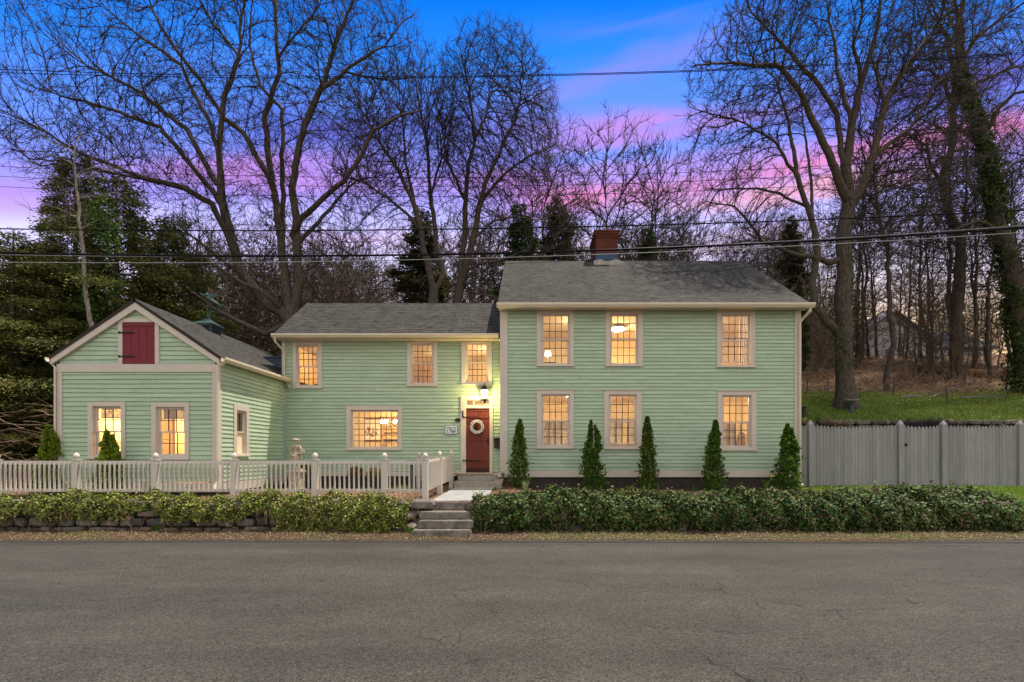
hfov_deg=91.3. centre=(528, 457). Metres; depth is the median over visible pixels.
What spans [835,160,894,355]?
bare tree
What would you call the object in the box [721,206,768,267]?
bare tree
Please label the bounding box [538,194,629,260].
bare tree
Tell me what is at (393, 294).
bare tree
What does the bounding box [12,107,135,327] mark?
pale tree
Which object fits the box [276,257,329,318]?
bare tree
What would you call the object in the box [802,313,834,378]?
bare tree
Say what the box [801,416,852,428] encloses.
ledge creeper
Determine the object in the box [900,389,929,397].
fallen branch
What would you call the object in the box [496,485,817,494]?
mulch
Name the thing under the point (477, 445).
front door
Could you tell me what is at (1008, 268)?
ivy covered tree
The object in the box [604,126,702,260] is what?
bare tree
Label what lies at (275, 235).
bare tree
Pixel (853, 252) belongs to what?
bare tree
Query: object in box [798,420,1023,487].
privacy fence
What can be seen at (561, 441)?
window
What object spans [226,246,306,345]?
bare tree
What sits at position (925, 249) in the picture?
bare tree
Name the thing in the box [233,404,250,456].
window
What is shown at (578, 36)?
sky
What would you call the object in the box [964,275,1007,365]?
bare tree
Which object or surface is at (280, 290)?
bare tree
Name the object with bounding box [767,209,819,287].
bare tree
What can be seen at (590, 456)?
arborvitae
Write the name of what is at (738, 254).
bare tree
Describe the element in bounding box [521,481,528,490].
daffodil clump
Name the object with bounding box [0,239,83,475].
hemlock
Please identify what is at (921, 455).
fence gate
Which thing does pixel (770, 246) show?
bare tree
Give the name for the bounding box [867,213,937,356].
bare tree
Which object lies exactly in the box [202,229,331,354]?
bare tree
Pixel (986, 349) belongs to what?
bare tree
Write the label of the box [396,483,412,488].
plant
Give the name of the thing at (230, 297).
bare tree
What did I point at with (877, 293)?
bare tree
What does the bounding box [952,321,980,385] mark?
sapling
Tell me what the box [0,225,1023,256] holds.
utility wire
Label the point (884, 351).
window
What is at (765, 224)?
bare tree
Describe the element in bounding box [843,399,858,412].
bird bath
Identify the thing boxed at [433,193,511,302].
bare tree
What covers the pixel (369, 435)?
framed picture
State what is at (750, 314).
window
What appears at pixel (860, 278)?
bare tree
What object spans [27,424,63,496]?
arborvitae
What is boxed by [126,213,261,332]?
bare tree
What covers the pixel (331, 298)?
bare tree
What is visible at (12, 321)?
hemlock
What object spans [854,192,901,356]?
bare tree
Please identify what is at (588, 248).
bare tree
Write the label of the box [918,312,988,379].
bare tree
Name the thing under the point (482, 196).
bare tree
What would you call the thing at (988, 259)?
bare tree
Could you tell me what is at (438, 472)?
picket fence
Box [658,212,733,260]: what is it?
bare tree
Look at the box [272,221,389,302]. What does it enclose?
bare tree
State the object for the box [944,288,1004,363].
bare tree
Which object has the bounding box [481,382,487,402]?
wall lantern
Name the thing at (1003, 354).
sapling
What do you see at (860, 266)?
bare tree
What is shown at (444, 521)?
stone steps
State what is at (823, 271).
bare tree
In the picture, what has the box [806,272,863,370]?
bare tree
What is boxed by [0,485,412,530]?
hedge
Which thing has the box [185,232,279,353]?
bare tree
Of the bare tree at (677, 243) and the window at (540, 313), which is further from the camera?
the bare tree at (677, 243)
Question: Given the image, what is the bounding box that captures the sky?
[0,0,1023,365]
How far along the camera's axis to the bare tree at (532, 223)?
27.17 m
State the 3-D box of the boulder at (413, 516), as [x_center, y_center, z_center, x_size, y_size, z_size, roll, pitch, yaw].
[-2.537,1.256,10.721,0.300,0.222,0.294,0,0,0]
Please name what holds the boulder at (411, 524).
on the ground at (595, 537)
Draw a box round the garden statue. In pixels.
[286,438,305,488]
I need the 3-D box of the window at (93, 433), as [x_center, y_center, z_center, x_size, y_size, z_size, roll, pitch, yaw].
[-10.559,-0.673,12.598,0.957,1.432,0.245,0,0,0]
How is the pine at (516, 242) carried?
on the ground at (595, 537)
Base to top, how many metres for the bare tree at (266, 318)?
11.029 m
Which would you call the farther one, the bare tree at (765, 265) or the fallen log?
the bare tree at (765, 265)
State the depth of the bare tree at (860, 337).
31.56 m
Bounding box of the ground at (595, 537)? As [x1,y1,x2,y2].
[0,355,1023,541]
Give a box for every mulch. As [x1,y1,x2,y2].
[4,484,449,500]
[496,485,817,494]
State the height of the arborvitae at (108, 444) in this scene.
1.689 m
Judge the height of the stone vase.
0.552 m
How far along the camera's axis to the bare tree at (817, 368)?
29.21 m
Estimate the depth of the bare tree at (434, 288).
23.35 m
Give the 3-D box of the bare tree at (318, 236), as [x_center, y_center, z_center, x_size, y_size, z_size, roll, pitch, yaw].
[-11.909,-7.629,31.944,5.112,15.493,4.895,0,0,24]
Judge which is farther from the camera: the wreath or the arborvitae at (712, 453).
the wreath
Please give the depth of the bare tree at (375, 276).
31.08 m
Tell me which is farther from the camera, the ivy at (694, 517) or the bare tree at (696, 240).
the bare tree at (696, 240)
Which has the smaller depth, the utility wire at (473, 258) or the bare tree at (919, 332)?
the utility wire at (473, 258)
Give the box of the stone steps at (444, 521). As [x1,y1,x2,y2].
[412,500,472,536]
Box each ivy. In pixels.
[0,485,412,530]
[72,188,128,324]
[272,496,392,532]
[470,482,885,532]
[820,479,1023,532]
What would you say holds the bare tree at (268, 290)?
on the ground at (595, 537)
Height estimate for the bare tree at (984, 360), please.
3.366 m
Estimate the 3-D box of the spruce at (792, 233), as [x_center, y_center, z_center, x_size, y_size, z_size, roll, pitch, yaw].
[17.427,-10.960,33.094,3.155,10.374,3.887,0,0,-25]
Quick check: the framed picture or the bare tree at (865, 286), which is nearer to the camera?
the framed picture
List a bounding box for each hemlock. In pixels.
[0,169,216,472]
[0,227,93,482]
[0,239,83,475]
[0,341,53,487]
[1,150,132,456]
[94,210,240,336]
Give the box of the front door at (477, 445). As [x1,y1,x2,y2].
[462,408,489,471]
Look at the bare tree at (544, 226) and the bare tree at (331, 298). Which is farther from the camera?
the bare tree at (544, 226)
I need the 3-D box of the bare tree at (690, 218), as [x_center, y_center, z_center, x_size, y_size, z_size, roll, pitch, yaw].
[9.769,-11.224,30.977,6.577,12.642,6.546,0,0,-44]
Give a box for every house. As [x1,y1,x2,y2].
[44,230,815,496]
[853,310,939,357]
[936,333,996,356]
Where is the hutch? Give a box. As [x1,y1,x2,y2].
[382,418,396,446]
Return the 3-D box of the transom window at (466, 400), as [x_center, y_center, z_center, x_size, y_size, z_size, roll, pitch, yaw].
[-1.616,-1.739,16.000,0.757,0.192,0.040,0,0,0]
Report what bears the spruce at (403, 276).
on the ground at (595, 537)
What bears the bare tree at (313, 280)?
on the ground at (595, 537)
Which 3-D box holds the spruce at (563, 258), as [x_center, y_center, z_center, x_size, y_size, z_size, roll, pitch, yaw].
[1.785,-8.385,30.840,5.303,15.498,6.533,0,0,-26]
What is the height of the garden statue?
1.510 m
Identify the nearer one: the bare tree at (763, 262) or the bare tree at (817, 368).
the bare tree at (817, 368)
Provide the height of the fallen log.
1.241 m
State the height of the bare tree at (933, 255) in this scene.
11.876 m
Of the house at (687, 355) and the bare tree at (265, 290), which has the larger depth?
the bare tree at (265, 290)
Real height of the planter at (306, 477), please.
0.790 m
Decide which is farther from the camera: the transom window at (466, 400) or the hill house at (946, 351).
the hill house at (946, 351)
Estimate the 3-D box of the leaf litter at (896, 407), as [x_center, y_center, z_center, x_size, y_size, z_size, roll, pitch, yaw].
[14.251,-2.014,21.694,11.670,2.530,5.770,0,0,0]
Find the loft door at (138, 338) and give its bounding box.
[118,323,154,363]
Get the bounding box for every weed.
[149,525,164,531]
[406,526,415,532]
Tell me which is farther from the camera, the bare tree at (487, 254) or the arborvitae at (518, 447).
the bare tree at (487, 254)
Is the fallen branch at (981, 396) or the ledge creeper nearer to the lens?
the ledge creeper
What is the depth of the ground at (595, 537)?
10.29 m
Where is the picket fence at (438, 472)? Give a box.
[0,451,453,499]
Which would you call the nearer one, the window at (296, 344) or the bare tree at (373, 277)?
the window at (296, 344)
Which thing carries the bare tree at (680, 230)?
on the ground at (595, 537)
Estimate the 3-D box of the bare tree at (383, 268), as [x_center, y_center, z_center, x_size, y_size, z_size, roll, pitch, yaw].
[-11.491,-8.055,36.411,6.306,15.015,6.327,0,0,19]
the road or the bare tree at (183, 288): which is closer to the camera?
the road
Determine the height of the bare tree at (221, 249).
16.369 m
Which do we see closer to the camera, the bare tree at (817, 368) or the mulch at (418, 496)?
the mulch at (418, 496)
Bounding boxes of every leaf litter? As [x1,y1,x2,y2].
[0,528,1023,540]
[801,392,1020,420]
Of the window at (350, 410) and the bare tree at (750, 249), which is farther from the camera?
the bare tree at (750, 249)
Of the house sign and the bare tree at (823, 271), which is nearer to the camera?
the house sign
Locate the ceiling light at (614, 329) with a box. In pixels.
[612,327,624,331]
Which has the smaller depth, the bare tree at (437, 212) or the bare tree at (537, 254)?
the bare tree at (537, 254)
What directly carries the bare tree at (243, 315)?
on the ground at (595, 537)
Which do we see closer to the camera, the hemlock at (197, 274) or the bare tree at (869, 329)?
the hemlock at (197, 274)
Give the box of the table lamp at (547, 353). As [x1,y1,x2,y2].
[544,350,550,361]
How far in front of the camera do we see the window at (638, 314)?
15.35 m
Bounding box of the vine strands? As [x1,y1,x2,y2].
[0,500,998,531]
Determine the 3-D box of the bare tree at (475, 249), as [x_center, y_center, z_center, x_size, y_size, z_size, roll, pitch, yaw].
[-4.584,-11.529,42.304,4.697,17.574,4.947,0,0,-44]
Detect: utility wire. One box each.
[0,52,1023,76]
[0,54,1020,77]
[0,172,1016,196]
[0,210,1023,230]
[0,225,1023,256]
[0,227,1023,256]
[0,232,1023,262]
[1,161,1023,186]
[3,152,1018,177]
[6,229,1019,266]
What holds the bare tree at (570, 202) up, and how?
on the ground at (595, 537)
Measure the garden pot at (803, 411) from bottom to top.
0.460 m
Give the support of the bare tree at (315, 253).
on the ground at (595, 537)
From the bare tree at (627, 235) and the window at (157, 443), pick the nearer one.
the window at (157, 443)
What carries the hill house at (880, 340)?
on the ground at (595, 537)
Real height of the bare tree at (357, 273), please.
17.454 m
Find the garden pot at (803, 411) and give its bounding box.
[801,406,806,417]
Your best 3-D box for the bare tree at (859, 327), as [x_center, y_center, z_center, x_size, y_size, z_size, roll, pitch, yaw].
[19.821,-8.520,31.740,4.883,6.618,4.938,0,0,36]
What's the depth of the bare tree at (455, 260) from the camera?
35.25 m
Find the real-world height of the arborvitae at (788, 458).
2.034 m
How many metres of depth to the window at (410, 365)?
15.95 m
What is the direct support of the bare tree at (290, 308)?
on the ground at (595, 537)
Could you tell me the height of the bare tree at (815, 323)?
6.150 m
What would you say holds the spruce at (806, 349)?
on the ground at (595, 537)
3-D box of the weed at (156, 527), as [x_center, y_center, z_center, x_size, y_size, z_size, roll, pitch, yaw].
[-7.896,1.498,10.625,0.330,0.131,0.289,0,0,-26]
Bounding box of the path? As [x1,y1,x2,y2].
[433,487,494,500]
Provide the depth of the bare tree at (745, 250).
41.53 m
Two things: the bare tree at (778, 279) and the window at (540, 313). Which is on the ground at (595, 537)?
the bare tree at (778, 279)
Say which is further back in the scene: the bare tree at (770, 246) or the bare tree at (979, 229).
the bare tree at (770, 246)
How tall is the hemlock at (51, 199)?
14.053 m
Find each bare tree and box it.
[0,0,439,355]
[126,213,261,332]
[129,206,252,331]
[155,219,274,343]
[164,225,278,355]
[166,233,317,348]
[167,250,208,314]
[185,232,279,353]
[190,202,309,349]
[195,240,231,332]
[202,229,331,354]
[210,252,250,344]
[216,257,324,355]
[224,213,341,355]
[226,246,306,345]
[228,193,362,348]
[242,253,282,351]
[271,234,349,325]
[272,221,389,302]
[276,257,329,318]
[288,235,370,299]
[291,223,377,299]
[302,250,391,302]
[305,247,347,302]
[308,215,378,302]
[316,250,395,302]
[319,245,388,300]
[320,35,479,302]
[328,231,406,302]
[335,242,403,302]
[339,256,378,301]
[340,252,399,298]
[355,273,418,302]
[370,239,451,302]
[381,197,499,302]
[381,263,457,297]
[382,232,434,300]
[404,240,462,300]
[406,210,497,302]
[410,223,457,302]
[425,8,571,302]
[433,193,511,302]
[444,272,495,302]
[448,145,599,302]
[451,217,494,302]
[453,207,538,302]
[453,247,499,302]
[468,219,542,302]
[469,208,520,302]
[486,246,542,299]
[521,110,606,260]
[533,198,585,258]
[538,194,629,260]
[541,101,679,260]
[575,237,627,260]
[586,213,645,260]
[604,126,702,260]
[608,210,647,260]
[609,217,640,260]
[625,214,701,260]
[640,173,741,260]
[657,218,701,260]
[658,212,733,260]
[664,204,694,260]
[670,0,1023,409]
[705,216,751,260]
[708,242,759,269]
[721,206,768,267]
[722,234,768,273]
[736,195,789,272]
[743,216,806,272]
[744,247,781,275]
[749,246,785,284]
[750,207,812,285]
[751,262,806,297]
[753,228,789,282]
[754,222,781,276]
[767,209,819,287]
[777,201,831,297]
[795,11,999,391]
[801,210,853,367]
[801,276,834,373]
[801,309,834,371]
[801,342,817,380]
[802,307,828,366]
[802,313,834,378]
[804,233,836,319]
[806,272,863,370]
[810,273,886,355]
[813,273,872,335]
[814,155,896,368]
[816,275,904,368]
[817,245,884,321]
[822,225,865,278]
[825,139,902,357]
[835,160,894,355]
[851,0,1023,380]
[852,224,921,357]
[853,307,881,353]
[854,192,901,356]
[866,257,944,378]
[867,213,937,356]
[873,257,951,376]
[880,182,987,364]
[882,183,932,358]
[889,299,966,375]
[891,147,955,361]
[898,206,995,326]
[898,230,952,355]
[904,64,1023,357]
[904,171,947,318]
[914,278,969,367]
[914,283,951,357]
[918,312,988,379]
[927,119,1023,382]
[933,117,1018,368]
[935,300,984,358]
[937,156,1022,303]
[939,291,990,349]
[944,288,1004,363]
[961,320,1009,369]
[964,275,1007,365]
[965,296,1007,356]
[971,291,1010,366]
[973,149,1023,360]
[977,218,1023,323]
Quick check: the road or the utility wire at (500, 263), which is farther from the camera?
the utility wire at (500, 263)
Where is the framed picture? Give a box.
[365,418,381,441]
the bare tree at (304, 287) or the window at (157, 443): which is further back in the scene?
the bare tree at (304, 287)
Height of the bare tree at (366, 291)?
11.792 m
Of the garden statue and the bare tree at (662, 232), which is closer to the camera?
the garden statue
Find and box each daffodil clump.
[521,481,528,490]
[763,475,771,489]
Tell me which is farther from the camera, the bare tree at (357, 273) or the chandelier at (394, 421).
the bare tree at (357, 273)
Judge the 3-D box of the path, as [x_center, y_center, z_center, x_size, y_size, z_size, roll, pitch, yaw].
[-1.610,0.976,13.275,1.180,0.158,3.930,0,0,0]
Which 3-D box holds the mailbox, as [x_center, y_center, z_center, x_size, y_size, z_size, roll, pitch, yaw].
[-0.987,-0.453,15.909,0.212,0.330,0.122,0,0,0]
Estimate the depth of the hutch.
19.56 m
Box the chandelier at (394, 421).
[381,412,396,426]
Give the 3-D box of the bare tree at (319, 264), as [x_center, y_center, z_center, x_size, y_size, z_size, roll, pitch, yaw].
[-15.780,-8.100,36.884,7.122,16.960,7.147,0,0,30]
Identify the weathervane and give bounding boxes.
[200,293,224,317]
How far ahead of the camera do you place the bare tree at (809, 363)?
26.05 m
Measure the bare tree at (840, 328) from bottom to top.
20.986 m
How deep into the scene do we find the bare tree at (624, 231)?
39.54 m
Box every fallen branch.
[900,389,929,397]
[931,385,958,397]
[960,390,1003,397]
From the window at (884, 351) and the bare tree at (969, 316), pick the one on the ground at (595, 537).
the bare tree at (969, 316)
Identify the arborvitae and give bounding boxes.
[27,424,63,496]
[87,429,126,495]
[501,418,533,486]
[578,419,608,490]
[634,416,661,489]
[700,419,729,489]
[769,423,805,489]
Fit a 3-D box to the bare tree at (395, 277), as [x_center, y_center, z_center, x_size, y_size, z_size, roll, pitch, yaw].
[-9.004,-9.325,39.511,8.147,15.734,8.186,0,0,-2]
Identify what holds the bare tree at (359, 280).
on the ground at (595, 537)
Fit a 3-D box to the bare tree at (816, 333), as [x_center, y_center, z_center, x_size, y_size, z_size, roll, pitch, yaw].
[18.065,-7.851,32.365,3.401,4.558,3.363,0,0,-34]
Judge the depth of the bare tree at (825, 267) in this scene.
44.88 m
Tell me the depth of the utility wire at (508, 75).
10.60 m
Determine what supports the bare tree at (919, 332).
on the ground at (595, 537)
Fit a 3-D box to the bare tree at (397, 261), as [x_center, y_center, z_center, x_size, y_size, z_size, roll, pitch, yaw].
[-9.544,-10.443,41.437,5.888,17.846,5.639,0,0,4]
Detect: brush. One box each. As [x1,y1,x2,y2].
[0,398,171,486]
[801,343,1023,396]
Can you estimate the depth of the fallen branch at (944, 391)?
23.88 m
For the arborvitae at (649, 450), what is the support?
on the ground at (595, 537)
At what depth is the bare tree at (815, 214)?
40.37 m
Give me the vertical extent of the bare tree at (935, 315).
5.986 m
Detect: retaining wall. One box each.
[0,499,435,530]
[468,500,1013,530]
[801,419,1023,428]
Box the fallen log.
[916,366,1010,377]
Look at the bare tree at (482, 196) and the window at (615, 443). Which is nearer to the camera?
the window at (615, 443)
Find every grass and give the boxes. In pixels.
[783,484,1023,523]
[801,385,1023,420]
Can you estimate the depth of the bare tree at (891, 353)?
24.87 m
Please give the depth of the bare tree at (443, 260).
33.62 m
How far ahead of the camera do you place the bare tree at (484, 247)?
31.96 m
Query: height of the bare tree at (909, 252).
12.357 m
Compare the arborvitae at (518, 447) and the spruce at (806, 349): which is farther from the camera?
the spruce at (806, 349)
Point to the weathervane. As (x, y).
(209, 297)
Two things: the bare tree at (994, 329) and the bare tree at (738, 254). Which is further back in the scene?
the bare tree at (738, 254)
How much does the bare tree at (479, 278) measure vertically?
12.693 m
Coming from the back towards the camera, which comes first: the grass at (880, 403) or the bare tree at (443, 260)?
the bare tree at (443, 260)
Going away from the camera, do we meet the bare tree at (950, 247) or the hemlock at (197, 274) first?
the hemlock at (197, 274)
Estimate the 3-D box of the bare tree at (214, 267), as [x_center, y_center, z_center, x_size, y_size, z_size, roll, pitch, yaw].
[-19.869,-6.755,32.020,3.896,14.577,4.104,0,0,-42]
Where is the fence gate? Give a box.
[904,425,938,484]
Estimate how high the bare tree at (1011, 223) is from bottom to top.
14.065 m
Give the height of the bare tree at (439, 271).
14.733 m
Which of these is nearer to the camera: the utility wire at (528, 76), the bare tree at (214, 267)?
the utility wire at (528, 76)
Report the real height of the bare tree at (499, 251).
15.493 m
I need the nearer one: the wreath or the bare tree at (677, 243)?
the wreath
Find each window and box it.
[86,402,125,458]
[150,402,189,459]
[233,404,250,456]
[292,341,321,387]
[345,406,401,449]
[406,341,436,385]
[461,341,491,384]
[466,400,489,405]
[536,310,573,365]
[536,389,573,448]
[604,389,641,448]
[605,310,643,365]
[716,310,755,366]
[717,390,757,450]
[883,348,888,357]
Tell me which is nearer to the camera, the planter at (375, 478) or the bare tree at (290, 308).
the planter at (375, 478)
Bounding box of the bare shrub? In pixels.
[886,416,981,428]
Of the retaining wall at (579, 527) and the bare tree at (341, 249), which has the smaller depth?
the retaining wall at (579, 527)
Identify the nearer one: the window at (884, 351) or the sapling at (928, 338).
the sapling at (928, 338)
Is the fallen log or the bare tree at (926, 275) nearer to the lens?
the fallen log
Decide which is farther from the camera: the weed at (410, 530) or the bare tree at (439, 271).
the bare tree at (439, 271)
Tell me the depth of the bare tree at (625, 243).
32.52 m
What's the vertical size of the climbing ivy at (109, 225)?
5.611 m
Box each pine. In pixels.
[490,202,546,300]
[636,226,663,260]
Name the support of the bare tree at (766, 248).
on the ground at (595, 537)
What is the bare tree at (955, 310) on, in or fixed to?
on the ground at (595, 537)
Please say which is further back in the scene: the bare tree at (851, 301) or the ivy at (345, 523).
the bare tree at (851, 301)
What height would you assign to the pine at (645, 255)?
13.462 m
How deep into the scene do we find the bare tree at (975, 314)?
30.10 m
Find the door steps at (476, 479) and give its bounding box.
[454,472,499,487]
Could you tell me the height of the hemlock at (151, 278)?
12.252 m
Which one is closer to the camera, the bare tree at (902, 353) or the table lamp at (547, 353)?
the table lamp at (547, 353)
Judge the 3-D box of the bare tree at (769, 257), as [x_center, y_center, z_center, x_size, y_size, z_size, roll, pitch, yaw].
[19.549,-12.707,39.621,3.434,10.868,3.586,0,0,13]
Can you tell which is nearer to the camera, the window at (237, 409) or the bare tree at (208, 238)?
the window at (237, 409)
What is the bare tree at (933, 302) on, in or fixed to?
on the ground at (595, 537)
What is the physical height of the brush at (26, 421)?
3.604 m
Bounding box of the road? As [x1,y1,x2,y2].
[0,540,1023,681]
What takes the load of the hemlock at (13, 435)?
on the ground at (595, 537)
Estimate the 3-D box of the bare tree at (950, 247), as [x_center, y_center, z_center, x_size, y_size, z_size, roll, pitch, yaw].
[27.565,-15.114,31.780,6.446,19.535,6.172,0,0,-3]
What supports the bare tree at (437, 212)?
on the ground at (595, 537)
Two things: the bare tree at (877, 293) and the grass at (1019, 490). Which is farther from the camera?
the bare tree at (877, 293)
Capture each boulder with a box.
[403,511,416,520]
[406,522,417,529]
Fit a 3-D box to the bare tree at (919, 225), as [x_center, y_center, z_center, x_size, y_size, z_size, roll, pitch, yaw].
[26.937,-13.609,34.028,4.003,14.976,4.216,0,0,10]
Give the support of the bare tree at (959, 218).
on the ground at (595, 537)
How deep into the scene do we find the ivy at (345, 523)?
10.51 m
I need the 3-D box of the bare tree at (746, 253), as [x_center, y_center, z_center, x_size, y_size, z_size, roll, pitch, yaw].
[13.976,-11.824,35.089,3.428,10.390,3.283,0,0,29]
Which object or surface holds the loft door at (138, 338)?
in the house at (687, 355)
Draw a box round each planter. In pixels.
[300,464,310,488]
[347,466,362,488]
[365,467,380,488]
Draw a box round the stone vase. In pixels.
[492,471,506,489]
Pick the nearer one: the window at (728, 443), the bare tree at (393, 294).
the window at (728, 443)
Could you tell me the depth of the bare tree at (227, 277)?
30.43 m
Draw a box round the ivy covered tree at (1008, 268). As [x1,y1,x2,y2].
[865,0,1023,394]
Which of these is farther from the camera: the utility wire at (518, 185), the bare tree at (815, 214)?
the bare tree at (815, 214)
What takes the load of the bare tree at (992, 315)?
on the ground at (595, 537)
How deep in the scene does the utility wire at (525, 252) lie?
10.29 m
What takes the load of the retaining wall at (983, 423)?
on the ground at (595, 537)
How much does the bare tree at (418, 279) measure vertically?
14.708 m
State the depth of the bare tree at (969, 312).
30.21 m
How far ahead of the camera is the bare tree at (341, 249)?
42.84 m
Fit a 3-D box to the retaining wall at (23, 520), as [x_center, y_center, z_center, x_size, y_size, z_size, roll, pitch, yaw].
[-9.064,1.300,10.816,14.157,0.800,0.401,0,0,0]
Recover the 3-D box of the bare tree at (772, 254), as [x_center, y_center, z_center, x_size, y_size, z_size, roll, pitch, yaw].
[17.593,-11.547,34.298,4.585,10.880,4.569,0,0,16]
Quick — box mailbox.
[494,438,499,447]
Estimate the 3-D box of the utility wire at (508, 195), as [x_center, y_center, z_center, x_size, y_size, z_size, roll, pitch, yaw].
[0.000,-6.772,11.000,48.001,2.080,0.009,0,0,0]
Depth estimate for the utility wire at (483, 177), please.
10.90 m
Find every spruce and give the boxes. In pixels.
[382,205,454,302]
[539,196,580,260]
[772,213,814,330]
[793,274,814,372]
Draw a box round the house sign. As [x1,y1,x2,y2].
[445,425,457,433]
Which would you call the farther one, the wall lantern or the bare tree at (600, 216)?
the bare tree at (600, 216)
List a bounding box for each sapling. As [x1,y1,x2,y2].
[912,316,943,380]
[916,318,952,384]
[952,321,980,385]
[988,322,1008,388]
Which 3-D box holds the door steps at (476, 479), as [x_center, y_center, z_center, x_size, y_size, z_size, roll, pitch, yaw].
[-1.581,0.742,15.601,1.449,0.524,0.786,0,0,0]
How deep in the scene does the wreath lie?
15.89 m
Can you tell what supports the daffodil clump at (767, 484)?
on the ground at (595, 537)
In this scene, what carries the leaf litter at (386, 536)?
on the ground at (595, 537)
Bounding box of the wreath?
[470,420,483,433]
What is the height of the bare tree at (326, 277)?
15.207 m
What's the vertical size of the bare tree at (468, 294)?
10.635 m
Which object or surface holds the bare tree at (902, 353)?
on the ground at (595, 537)
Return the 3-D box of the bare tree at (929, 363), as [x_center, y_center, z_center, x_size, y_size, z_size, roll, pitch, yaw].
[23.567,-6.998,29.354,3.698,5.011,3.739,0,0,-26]
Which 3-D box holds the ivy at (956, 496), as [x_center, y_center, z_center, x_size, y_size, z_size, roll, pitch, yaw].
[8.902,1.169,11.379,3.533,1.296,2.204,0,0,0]
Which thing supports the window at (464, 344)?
in the house at (687, 355)

